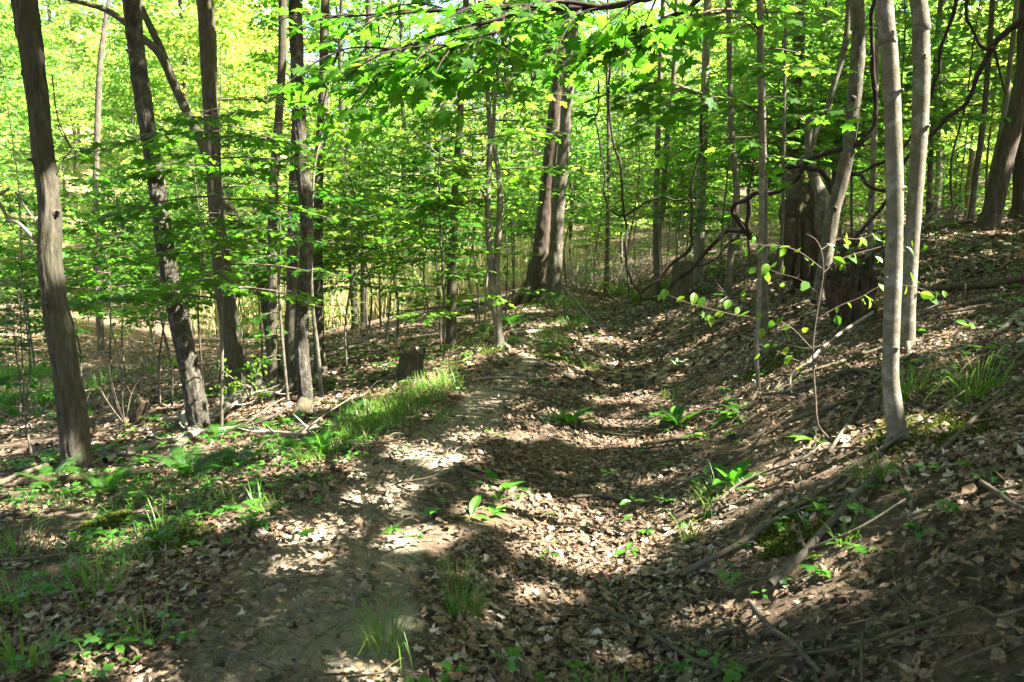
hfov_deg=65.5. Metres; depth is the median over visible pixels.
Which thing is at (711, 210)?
sapling
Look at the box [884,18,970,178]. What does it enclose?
tree
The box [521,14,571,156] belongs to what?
tree
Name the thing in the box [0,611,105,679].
grass tuft
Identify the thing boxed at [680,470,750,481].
fallen branch
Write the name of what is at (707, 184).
sapling
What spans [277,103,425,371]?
sapling
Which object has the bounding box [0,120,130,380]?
sapling
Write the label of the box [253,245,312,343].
sapling
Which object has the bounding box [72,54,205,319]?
tree
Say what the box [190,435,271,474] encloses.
fern
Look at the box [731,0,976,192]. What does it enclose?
tree
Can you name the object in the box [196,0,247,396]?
tree
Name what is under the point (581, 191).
sapling
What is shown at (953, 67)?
sapling
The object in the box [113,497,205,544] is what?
grass tuft
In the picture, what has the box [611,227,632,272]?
sapling
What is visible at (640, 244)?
sapling
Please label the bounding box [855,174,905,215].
sapling
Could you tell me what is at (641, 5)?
tree
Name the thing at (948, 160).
tree
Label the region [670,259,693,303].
tree stump
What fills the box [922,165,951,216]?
sapling
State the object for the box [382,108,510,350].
sapling
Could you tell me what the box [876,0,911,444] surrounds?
beech tree
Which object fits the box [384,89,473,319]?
sapling
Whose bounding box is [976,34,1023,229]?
tree
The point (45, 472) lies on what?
fern
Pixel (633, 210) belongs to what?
vine
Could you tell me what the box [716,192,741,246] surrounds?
sapling
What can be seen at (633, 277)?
sapling
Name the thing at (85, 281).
sapling
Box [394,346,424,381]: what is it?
tree stump
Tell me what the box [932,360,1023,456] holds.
fallen branch
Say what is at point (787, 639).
fallen branch
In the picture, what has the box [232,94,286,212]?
tree
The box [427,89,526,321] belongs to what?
sapling
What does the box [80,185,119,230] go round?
sapling
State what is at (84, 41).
tree
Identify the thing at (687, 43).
tree
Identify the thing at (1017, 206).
tree
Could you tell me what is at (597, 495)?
fallen branch
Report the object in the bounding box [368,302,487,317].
fallen branch
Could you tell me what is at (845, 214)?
sapling
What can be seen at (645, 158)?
sapling
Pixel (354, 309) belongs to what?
sapling
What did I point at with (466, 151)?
sapling
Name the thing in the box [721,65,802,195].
sapling
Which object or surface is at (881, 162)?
vine
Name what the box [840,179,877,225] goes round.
sapling
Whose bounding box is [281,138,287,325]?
thin stem
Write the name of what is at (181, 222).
sapling
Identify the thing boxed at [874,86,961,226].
sapling
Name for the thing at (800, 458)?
fallen branch
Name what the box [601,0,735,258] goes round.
tree
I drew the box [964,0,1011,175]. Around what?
tree
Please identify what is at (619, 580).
wild leek
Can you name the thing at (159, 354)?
thin stem
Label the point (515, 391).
exposed root
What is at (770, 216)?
sapling
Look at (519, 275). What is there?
sapling
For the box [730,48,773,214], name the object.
tree
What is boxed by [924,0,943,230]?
tree
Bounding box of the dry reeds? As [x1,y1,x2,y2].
[188,182,617,336]
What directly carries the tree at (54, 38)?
on the ground at (778, 609)
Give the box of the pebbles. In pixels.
[79,348,574,681]
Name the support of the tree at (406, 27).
on the ground at (778, 609)
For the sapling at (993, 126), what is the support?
on the ground at (778, 609)
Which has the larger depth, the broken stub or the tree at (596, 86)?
the tree at (596, 86)
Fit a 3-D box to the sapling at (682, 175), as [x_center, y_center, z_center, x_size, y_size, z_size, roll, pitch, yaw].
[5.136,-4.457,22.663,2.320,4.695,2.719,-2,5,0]
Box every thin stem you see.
[0,53,69,402]
[95,190,139,401]
[106,212,202,400]
[122,305,173,394]
[128,265,160,403]
[135,146,245,389]
[214,292,218,362]
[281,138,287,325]
[346,102,447,344]
[347,212,372,348]
[400,122,433,318]
[463,101,484,325]
[473,117,527,329]
[628,180,668,272]
[688,85,696,250]
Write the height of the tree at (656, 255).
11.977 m
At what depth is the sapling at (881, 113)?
15.41 m
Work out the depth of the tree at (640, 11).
51.28 m
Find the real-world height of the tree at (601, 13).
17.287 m
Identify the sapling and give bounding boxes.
[0,109,89,369]
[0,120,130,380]
[0,164,33,294]
[0,187,19,263]
[0,197,92,457]
[0,251,46,419]
[1,156,37,234]
[25,300,45,340]
[29,297,41,325]
[59,46,340,435]
[60,175,191,408]
[63,164,186,376]
[74,312,94,336]
[79,218,111,306]
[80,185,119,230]
[86,139,182,340]
[98,178,215,406]
[105,121,251,291]
[113,304,136,338]
[117,92,248,282]
[140,142,233,346]
[146,118,267,382]
[197,151,299,381]
[199,307,218,336]
[201,179,281,354]
[212,210,256,335]
[217,105,367,400]
[217,283,257,338]
[239,285,261,333]
[244,296,263,340]
[249,86,380,272]
[250,168,288,280]
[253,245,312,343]
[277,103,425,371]
[311,82,329,397]
[319,157,398,363]
[323,109,415,339]
[323,211,359,318]
[324,276,344,334]
[329,100,429,325]
[329,106,445,349]
[343,287,363,324]
[351,87,518,365]
[351,174,426,333]
[375,0,606,347]
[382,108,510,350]
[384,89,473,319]
[387,276,407,312]
[399,271,420,314]
[409,184,481,308]
[422,226,463,267]
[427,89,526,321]
[444,111,496,283]
[466,100,542,294]
[473,146,561,314]
[474,228,508,288]
[475,124,540,301]
[502,233,531,280]
[503,96,578,230]
[504,159,570,260]
[509,236,532,280]
[515,194,538,245]
[526,89,613,288]
[540,0,876,392]
[565,123,634,289]
[568,181,624,286]
[572,229,602,285]
[575,177,599,253]
[577,238,596,274]
[579,222,610,282]
[581,195,615,258]
[585,225,622,296]
[586,76,687,297]
[604,236,625,276]
[610,115,670,268]
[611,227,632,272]
[617,76,707,260]
[622,236,642,278]
[628,219,651,270]
[628,223,651,259]
[630,220,647,264]
[632,46,739,258]
[633,113,730,257]
[647,72,746,198]
[653,24,776,264]
[658,231,946,441]
[660,107,732,261]
[661,162,708,257]
[666,209,690,258]
[669,116,732,205]
[675,201,694,255]
[677,178,725,267]
[682,0,823,266]
[705,184,730,252]
[705,199,720,252]
[707,0,863,270]
[707,211,741,281]
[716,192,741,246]
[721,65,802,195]
[742,176,773,246]
[744,0,882,161]
[744,166,779,210]
[751,182,779,220]
[752,166,781,246]
[758,165,786,237]
[766,0,884,177]
[767,182,785,243]
[768,183,780,242]
[768,206,778,244]
[781,0,946,246]
[804,141,867,198]
[809,21,910,158]
[819,0,1010,148]
[830,161,862,233]
[839,180,861,230]
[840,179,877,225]
[843,136,885,222]
[848,147,884,229]
[854,84,909,227]
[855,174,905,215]
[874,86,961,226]
[874,193,885,228]
[875,175,906,227]
[899,0,1016,219]
[904,162,933,209]
[906,0,1015,188]
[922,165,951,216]
[923,152,962,207]
[924,133,979,214]
[933,136,982,211]
[934,1,1009,216]
[943,162,984,215]
[960,160,984,211]
[976,177,984,213]
[979,0,1016,118]
[981,146,1011,204]
[1005,185,1011,209]
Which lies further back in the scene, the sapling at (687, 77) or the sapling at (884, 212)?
the sapling at (687, 77)
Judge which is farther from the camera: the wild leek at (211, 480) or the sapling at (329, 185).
the sapling at (329, 185)
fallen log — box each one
[16,467,161,485]
[101,434,183,463]
[156,377,266,467]
[509,329,551,335]
[919,273,1023,294]
[991,238,1023,253]
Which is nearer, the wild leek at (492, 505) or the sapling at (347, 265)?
the wild leek at (492, 505)
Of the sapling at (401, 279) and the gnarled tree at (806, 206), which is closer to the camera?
the gnarled tree at (806, 206)
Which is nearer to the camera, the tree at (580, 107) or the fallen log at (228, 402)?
the fallen log at (228, 402)
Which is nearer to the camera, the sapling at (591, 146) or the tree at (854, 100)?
the tree at (854, 100)
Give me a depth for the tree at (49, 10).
63.41 m
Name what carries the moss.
on the ground at (778, 609)
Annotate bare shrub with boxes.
[2,304,38,348]
[78,336,103,402]
[90,358,150,423]
[128,331,152,381]
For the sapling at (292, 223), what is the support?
on the ground at (778, 609)
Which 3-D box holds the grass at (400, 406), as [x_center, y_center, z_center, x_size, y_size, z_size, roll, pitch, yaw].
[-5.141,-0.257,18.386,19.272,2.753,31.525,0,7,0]
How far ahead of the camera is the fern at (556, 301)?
18.70 m
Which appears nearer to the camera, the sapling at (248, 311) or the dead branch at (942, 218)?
the dead branch at (942, 218)
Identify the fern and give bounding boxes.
[14,453,93,488]
[63,458,152,495]
[140,445,236,476]
[189,419,251,443]
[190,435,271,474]
[267,433,332,448]
[314,397,374,413]
[462,318,493,331]
[502,313,534,326]
[537,296,564,304]
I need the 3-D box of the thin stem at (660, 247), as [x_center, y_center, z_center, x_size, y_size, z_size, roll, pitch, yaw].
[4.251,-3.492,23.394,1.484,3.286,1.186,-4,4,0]
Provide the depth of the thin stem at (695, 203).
24.04 m
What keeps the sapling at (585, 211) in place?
on the ground at (778, 609)
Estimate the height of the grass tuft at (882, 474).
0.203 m
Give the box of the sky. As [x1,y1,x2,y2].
[3,0,992,165]
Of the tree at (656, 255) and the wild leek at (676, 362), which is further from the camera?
the tree at (656, 255)
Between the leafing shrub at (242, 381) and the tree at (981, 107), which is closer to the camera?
the leafing shrub at (242, 381)
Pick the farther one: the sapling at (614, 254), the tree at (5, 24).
the sapling at (614, 254)
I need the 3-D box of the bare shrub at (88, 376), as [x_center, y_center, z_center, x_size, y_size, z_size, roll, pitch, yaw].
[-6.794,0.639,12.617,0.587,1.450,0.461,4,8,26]
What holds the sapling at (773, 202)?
on the ground at (778, 609)
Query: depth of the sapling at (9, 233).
25.83 m
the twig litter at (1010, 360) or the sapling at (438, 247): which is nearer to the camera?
the twig litter at (1010, 360)
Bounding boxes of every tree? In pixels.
[0,0,58,199]
[0,0,69,166]
[0,0,76,245]
[0,0,87,327]
[0,10,25,129]
[0,28,60,216]
[1,72,70,227]
[8,0,110,146]
[10,0,95,473]
[19,22,93,188]
[28,0,229,282]
[39,0,127,173]
[65,0,283,376]
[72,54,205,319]
[77,0,271,301]
[85,70,179,277]
[91,0,313,325]
[92,0,110,353]
[102,0,177,123]
[108,21,172,159]
[120,0,225,195]
[122,0,209,427]
[160,0,217,98]
[160,0,288,259]
[177,42,298,267]
[183,0,338,288]
[193,0,263,149]
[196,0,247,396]
[221,0,371,271]
[231,24,289,134]
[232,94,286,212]
[243,0,716,155]
[266,0,286,400]
[278,0,412,268]
[281,125,298,395]
[288,0,314,416]
[307,82,345,179]
[312,0,329,375]
[324,0,421,187]
[333,0,480,256]
[338,0,359,330]
[354,80,417,258]
[360,0,371,326]
[374,1,448,197]
[399,0,612,251]
[414,71,470,190]
[446,0,468,344]
[447,0,600,224]
[469,0,535,160]
[486,0,577,180]
[508,4,572,309]
[513,11,633,265]
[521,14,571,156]
[527,1,610,203]
[536,0,579,302]
[578,2,645,174]
[579,68,652,263]
[584,0,658,234]
[601,0,667,184]
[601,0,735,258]
[603,0,609,293]
[639,0,832,250]
[642,20,750,258]
[652,0,678,295]
[654,0,733,139]
[693,0,712,285]
[694,0,780,236]
[722,0,739,294]
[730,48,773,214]
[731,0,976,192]
[737,0,907,177]
[742,0,867,196]
[755,5,867,196]
[760,2,769,330]
[778,0,849,292]
[778,1,786,304]
[787,0,806,192]
[806,4,926,233]
[810,0,865,302]
[831,0,850,240]
[848,1,964,228]
[853,3,904,211]
[859,0,1012,218]
[865,6,879,257]
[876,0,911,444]
[876,1,1004,216]
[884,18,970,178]
[899,0,930,353]
[903,0,1015,215]
[906,6,1011,217]
[906,73,986,204]
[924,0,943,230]
[945,0,1012,210]
[961,5,1016,178]
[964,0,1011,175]
[966,0,994,224]
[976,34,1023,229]
[984,0,1019,197]
[1007,0,1023,218]
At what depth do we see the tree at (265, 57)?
24.60 m
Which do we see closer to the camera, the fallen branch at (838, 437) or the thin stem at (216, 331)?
the fallen branch at (838, 437)
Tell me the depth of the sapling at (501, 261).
27.72 m
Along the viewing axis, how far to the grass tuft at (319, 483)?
4.74 m
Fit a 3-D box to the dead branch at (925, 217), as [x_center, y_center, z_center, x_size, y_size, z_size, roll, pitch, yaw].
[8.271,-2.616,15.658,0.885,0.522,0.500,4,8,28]
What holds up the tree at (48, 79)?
on the ground at (778, 609)
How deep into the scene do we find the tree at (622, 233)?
43.00 m
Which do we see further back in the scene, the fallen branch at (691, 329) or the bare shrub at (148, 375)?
the bare shrub at (148, 375)
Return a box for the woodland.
[0,0,998,188]
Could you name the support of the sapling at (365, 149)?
on the ground at (778, 609)
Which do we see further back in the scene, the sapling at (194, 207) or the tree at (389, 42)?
the tree at (389, 42)
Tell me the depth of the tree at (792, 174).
14.96 m
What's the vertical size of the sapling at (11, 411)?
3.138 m
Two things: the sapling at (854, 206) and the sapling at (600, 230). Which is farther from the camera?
the sapling at (600, 230)
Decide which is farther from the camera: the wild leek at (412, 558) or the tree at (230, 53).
the tree at (230, 53)
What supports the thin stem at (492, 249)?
on the ground at (778, 609)
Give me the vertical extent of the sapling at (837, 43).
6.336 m
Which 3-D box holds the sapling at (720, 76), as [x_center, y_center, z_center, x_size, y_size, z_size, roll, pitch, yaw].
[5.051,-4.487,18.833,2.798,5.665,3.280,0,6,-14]
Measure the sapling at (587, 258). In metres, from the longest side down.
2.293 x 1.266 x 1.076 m
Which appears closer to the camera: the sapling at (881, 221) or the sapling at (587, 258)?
the sapling at (881, 221)
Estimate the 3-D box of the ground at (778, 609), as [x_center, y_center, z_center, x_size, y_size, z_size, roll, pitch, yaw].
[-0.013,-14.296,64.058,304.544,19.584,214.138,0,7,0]
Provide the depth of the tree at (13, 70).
44.11 m
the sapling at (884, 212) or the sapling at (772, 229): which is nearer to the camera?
the sapling at (884, 212)
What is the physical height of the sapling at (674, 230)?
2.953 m
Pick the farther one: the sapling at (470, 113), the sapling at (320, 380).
the sapling at (470, 113)
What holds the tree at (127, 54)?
on the ground at (778, 609)
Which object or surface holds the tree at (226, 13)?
on the ground at (778, 609)
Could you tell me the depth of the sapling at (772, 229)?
34.56 m
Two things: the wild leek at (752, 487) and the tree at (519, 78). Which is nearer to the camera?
the wild leek at (752, 487)
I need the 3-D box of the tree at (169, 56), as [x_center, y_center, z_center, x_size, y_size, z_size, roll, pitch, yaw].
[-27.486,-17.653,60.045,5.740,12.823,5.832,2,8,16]
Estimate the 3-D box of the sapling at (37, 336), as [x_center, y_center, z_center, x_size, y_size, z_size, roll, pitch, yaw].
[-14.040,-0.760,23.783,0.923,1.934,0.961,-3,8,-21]
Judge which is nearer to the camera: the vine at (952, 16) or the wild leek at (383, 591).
the wild leek at (383, 591)
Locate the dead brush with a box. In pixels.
[561,238,691,289]
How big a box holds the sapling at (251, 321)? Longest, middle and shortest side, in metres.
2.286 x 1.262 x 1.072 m
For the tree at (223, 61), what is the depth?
37.55 m
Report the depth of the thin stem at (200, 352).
12.30 m
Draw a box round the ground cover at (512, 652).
[0,212,1023,681]
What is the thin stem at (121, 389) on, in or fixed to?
on the ground at (778, 609)
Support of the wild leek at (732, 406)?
on the ground at (778, 609)
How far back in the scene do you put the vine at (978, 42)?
7.95 m
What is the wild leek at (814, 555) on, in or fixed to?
on the ground at (778, 609)
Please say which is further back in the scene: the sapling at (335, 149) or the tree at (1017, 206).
the sapling at (335, 149)
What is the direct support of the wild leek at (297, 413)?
on the ground at (778, 609)
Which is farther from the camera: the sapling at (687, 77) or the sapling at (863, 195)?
the sapling at (863, 195)
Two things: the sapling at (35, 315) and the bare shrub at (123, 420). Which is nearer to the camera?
the bare shrub at (123, 420)
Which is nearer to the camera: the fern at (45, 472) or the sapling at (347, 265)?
the fern at (45, 472)
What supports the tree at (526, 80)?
on the ground at (778, 609)
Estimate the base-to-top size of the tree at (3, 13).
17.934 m
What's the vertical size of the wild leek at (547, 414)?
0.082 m
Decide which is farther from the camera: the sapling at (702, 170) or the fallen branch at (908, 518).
the sapling at (702, 170)
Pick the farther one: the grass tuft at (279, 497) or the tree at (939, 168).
the tree at (939, 168)
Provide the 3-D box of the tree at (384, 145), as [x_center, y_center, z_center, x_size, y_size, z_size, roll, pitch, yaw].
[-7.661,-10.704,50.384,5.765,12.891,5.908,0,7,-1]
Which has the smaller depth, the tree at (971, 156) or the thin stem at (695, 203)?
the thin stem at (695, 203)
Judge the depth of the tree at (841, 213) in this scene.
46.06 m
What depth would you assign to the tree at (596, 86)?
59.27 m
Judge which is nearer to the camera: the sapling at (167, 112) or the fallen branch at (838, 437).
the fallen branch at (838, 437)
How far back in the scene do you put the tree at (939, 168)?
29.21 m
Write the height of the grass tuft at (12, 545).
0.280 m
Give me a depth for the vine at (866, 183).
10.07 m
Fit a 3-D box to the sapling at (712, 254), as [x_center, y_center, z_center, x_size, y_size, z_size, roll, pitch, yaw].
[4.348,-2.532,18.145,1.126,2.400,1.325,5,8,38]
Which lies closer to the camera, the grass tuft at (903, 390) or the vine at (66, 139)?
the grass tuft at (903, 390)
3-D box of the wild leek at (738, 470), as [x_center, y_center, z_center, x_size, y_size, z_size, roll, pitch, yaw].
[1.349,0.816,4.742,0.412,0.238,0.412,0,7,0]
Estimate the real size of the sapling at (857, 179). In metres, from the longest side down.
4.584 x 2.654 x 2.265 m
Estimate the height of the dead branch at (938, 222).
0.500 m
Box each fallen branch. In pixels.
[0,445,185,484]
[0,551,164,561]
[163,375,317,420]
[173,401,194,438]
[191,394,355,437]
[316,483,380,511]
[338,334,389,351]
[350,380,394,401]
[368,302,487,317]
[564,287,607,328]
[572,471,642,504]
[574,311,627,328]
[586,604,776,681]
[640,437,700,446]
[650,316,708,347]
[669,292,747,341]
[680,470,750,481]
[681,390,964,575]
[699,276,756,317]
[716,599,886,681]
[717,437,820,503]
[726,561,1023,668]
[761,360,880,395]
[765,311,874,393]
[767,457,905,586]
[780,379,900,425]
[800,346,881,374]
[827,395,866,454]
[871,360,915,384]
[875,240,884,262]
[890,499,950,521]
[905,495,915,536]
[915,334,1023,392]
[920,283,1010,315]
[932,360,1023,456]
[978,479,1023,511]
[994,308,1023,334]
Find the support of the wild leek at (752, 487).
on the ground at (778, 609)
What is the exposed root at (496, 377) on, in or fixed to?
on the path
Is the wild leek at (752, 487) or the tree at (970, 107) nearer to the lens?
the wild leek at (752, 487)
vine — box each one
[51,75,101,168]
[585,80,691,217]
[596,65,757,313]
[640,100,711,293]
[686,234,739,287]
[730,0,878,235]
[767,163,832,195]
[819,0,1023,280]
[850,135,910,184]
[850,172,885,219]
[930,0,969,115]
[942,0,1006,94]
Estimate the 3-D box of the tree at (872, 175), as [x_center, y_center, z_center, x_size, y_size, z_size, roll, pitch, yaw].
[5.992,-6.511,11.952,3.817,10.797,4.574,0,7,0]
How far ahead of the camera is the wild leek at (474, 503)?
4.59 m
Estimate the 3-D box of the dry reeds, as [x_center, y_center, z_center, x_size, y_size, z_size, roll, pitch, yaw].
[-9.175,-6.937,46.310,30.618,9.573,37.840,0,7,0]
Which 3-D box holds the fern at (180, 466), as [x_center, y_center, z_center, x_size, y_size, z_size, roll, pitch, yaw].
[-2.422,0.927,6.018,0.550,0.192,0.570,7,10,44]
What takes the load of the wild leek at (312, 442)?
on the ground at (778, 609)
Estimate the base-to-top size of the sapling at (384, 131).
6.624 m
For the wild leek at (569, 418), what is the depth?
7.04 m
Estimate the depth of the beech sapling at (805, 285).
4.29 m
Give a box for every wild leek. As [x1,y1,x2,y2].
[186,476,220,495]
[274,409,304,422]
[292,429,353,459]
[331,420,353,431]
[334,407,388,425]
[358,590,392,598]
[404,555,421,563]
[426,344,448,350]
[451,494,492,521]
[471,468,532,501]
[488,503,509,515]
[534,411,560,421]
[550,407,597,425]
[604,579,628,596]
[652,402,700,427]
[652,656,698,671]
[665,357,685,365]
[680,428,718,439]
[681,512,713,528]
[703,401,752,424]
[705,457,767,486]
[739,486,764,497]
[784,501,815,525]
[787,431,828,445]
[806,547,825,558]
[896,486,912,502]
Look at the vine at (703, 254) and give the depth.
11.11 m
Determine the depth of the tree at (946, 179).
39.00 m
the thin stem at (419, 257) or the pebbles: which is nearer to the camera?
the pebbles
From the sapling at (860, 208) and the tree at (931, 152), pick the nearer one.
the tree at (931, 152)
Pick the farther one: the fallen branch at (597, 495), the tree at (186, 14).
the tree at (186, 14)
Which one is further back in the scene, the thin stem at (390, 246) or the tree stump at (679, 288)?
the thin stem at (390, 246)
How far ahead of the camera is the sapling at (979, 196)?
40.52 m
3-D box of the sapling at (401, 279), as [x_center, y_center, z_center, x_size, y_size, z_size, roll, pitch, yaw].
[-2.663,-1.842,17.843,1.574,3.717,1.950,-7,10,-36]
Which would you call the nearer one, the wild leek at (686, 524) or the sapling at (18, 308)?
the wild leek at (686, 524)
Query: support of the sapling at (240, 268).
on the ground at (778, 609)
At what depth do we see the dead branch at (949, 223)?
15.47 m
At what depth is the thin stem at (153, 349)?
13.45 m
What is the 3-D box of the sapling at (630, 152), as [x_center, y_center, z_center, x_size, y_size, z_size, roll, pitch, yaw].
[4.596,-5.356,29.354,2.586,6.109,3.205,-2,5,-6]
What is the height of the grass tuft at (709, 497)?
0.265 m
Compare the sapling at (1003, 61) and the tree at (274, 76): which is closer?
the sapling at (1003, 61)
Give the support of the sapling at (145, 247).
on the ground at (778, 609)
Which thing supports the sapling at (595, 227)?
on the ground at (778, 609)
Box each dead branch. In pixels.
[921,204,939,226]
[922,194,955,219]
[923,193,941,223]
[923,196,962,222]
[924,203,968,226]
[929,198,976,228]
[935,200,976,227]
[949,201,1008,225]
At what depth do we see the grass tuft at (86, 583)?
3.56 m
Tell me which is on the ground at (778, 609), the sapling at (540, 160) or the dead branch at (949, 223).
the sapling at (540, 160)
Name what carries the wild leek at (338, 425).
on the ground at (778, 609)
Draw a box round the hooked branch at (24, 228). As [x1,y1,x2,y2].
[0,188,37,242]
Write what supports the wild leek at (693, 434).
on the ground at (778, 609)
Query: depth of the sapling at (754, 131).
14.17 m
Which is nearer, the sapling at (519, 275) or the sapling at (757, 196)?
the sapling at (519, 275)
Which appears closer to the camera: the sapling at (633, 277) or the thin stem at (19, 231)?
the thin stem at (19, 231)
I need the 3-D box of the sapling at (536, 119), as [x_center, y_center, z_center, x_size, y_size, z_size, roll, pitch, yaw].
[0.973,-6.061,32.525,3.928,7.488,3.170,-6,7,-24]
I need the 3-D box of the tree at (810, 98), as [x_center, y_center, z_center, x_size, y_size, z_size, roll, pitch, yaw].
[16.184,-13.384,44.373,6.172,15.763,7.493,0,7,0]
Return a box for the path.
[132,326,549,681]
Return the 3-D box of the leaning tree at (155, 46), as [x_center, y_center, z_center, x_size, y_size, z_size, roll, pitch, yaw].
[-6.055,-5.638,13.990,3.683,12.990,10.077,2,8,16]
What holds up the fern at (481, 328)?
on the ground at (778, 609)
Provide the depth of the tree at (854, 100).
9.72 m
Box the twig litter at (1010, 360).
[0,210,1023,681]
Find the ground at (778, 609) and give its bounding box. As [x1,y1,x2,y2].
[0,109,1023,681]
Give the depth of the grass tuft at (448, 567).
3.70 m
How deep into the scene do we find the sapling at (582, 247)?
23.80 m
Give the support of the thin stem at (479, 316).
on the ground at (778, 609)
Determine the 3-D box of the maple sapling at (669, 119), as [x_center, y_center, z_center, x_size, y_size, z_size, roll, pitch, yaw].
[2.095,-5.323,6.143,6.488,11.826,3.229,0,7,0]
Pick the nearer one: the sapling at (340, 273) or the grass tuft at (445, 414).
the grass tuft at (445, 414)
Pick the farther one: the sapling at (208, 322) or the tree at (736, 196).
the sapling at (208, 322)
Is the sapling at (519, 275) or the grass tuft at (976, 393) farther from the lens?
the sapling at (519, 275)
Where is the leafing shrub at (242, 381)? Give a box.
[209,355,273,399]
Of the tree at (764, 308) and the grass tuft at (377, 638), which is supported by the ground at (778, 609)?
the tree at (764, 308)
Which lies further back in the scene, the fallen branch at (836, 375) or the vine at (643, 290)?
the vine at (643, 290)
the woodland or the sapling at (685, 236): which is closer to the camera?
the sapling at (685, 236)
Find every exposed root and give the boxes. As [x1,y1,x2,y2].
[460,376,547,383]
[492,387,542,395]
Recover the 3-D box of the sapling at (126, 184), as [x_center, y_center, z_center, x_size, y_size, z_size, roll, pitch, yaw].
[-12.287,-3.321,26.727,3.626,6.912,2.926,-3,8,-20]
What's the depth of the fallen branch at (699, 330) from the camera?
11.23 m
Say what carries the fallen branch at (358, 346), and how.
on the ground at (778, 609)
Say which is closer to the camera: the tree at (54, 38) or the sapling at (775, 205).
the sapling at (775, 205)
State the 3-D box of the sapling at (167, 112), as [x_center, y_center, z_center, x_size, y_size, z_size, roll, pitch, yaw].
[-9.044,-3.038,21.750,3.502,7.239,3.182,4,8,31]
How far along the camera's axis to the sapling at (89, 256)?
31.37 m
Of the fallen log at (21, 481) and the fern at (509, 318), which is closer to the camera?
the fallen log at (21, 481)
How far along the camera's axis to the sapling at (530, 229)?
21.51 m
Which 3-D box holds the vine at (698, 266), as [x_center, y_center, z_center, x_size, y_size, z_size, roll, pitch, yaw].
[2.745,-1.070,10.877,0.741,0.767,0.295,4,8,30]
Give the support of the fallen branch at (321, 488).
on the ground at (778, 609)
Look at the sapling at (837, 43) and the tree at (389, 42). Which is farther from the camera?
the tree at (389, 42)
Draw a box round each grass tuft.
[0,508,93,562]
[0,557,84,622]
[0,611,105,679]
[18,522,160,602]
[95,575,216,648]
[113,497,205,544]
[243,468,281,513]
[261,481,295,505]
[301,473,333,494]
[306,583,451,676]
[416,543,496,601]
[427,401,457,423]
[431,567,501,621]
[537,334,583,351]
[568,311,603,324]
[578,353,605,373]
[599,665,638,681]
[649,383,683,399]
[654,509,720,550]
[679,462,745,520]
[817,511,879,548]
[822,442,919,492]
[845,346,945,405]
[903,337,1023,405]
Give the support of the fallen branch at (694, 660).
on the ground at (778, 609)
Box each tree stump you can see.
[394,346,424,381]
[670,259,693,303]
[823,251,877,327]
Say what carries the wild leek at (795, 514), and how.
on the ground at (778, 609)
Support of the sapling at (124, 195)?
on the ground at (778, 609)
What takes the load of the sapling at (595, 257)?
on the ground at (778, 609)
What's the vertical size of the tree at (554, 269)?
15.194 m
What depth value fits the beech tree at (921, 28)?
6.00 m
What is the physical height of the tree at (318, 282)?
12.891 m
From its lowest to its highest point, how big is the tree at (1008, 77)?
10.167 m
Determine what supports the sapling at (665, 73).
on the ground at (778, 609)
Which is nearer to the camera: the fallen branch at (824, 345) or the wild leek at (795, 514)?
the wild leek at (795, 514)
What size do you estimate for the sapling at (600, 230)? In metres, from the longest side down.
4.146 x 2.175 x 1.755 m
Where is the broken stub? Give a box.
[128,397,148,423]
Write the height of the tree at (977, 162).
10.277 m
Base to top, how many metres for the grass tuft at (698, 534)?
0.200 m
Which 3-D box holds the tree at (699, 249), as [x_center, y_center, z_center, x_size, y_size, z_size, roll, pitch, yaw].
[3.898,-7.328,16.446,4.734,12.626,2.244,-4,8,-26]
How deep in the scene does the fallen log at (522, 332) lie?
12.45 m
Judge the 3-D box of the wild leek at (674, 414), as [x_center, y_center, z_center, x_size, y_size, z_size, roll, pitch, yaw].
[1.389,0.645,6.882,0.490,0.204,0.589,-4,8,-26]
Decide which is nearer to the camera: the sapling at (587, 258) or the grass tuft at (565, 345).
the grass tuft at (565, 345)
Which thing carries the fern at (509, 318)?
on the ground at (778, 609)
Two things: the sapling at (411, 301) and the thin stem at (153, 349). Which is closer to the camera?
the thin stem at (153, 349)
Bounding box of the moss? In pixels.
[70,300,998,561]
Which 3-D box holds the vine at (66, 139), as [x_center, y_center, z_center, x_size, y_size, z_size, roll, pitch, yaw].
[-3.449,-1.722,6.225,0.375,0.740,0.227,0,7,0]
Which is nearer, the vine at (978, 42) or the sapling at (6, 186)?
the vine at (978, 42)
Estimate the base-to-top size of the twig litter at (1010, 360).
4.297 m
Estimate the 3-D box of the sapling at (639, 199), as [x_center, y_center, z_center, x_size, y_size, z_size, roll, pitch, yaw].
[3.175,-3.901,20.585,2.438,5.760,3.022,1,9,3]
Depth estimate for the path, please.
3.58 m
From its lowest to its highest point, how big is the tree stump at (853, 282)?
0.846 m
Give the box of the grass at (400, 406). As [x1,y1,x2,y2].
[0,272,986,681]
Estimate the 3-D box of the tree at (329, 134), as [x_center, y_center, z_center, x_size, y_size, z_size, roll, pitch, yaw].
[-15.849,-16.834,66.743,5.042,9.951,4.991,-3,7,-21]
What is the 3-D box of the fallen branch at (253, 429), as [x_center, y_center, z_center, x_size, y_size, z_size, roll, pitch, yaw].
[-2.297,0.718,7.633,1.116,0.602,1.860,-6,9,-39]
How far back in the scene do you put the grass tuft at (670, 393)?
8.07 m

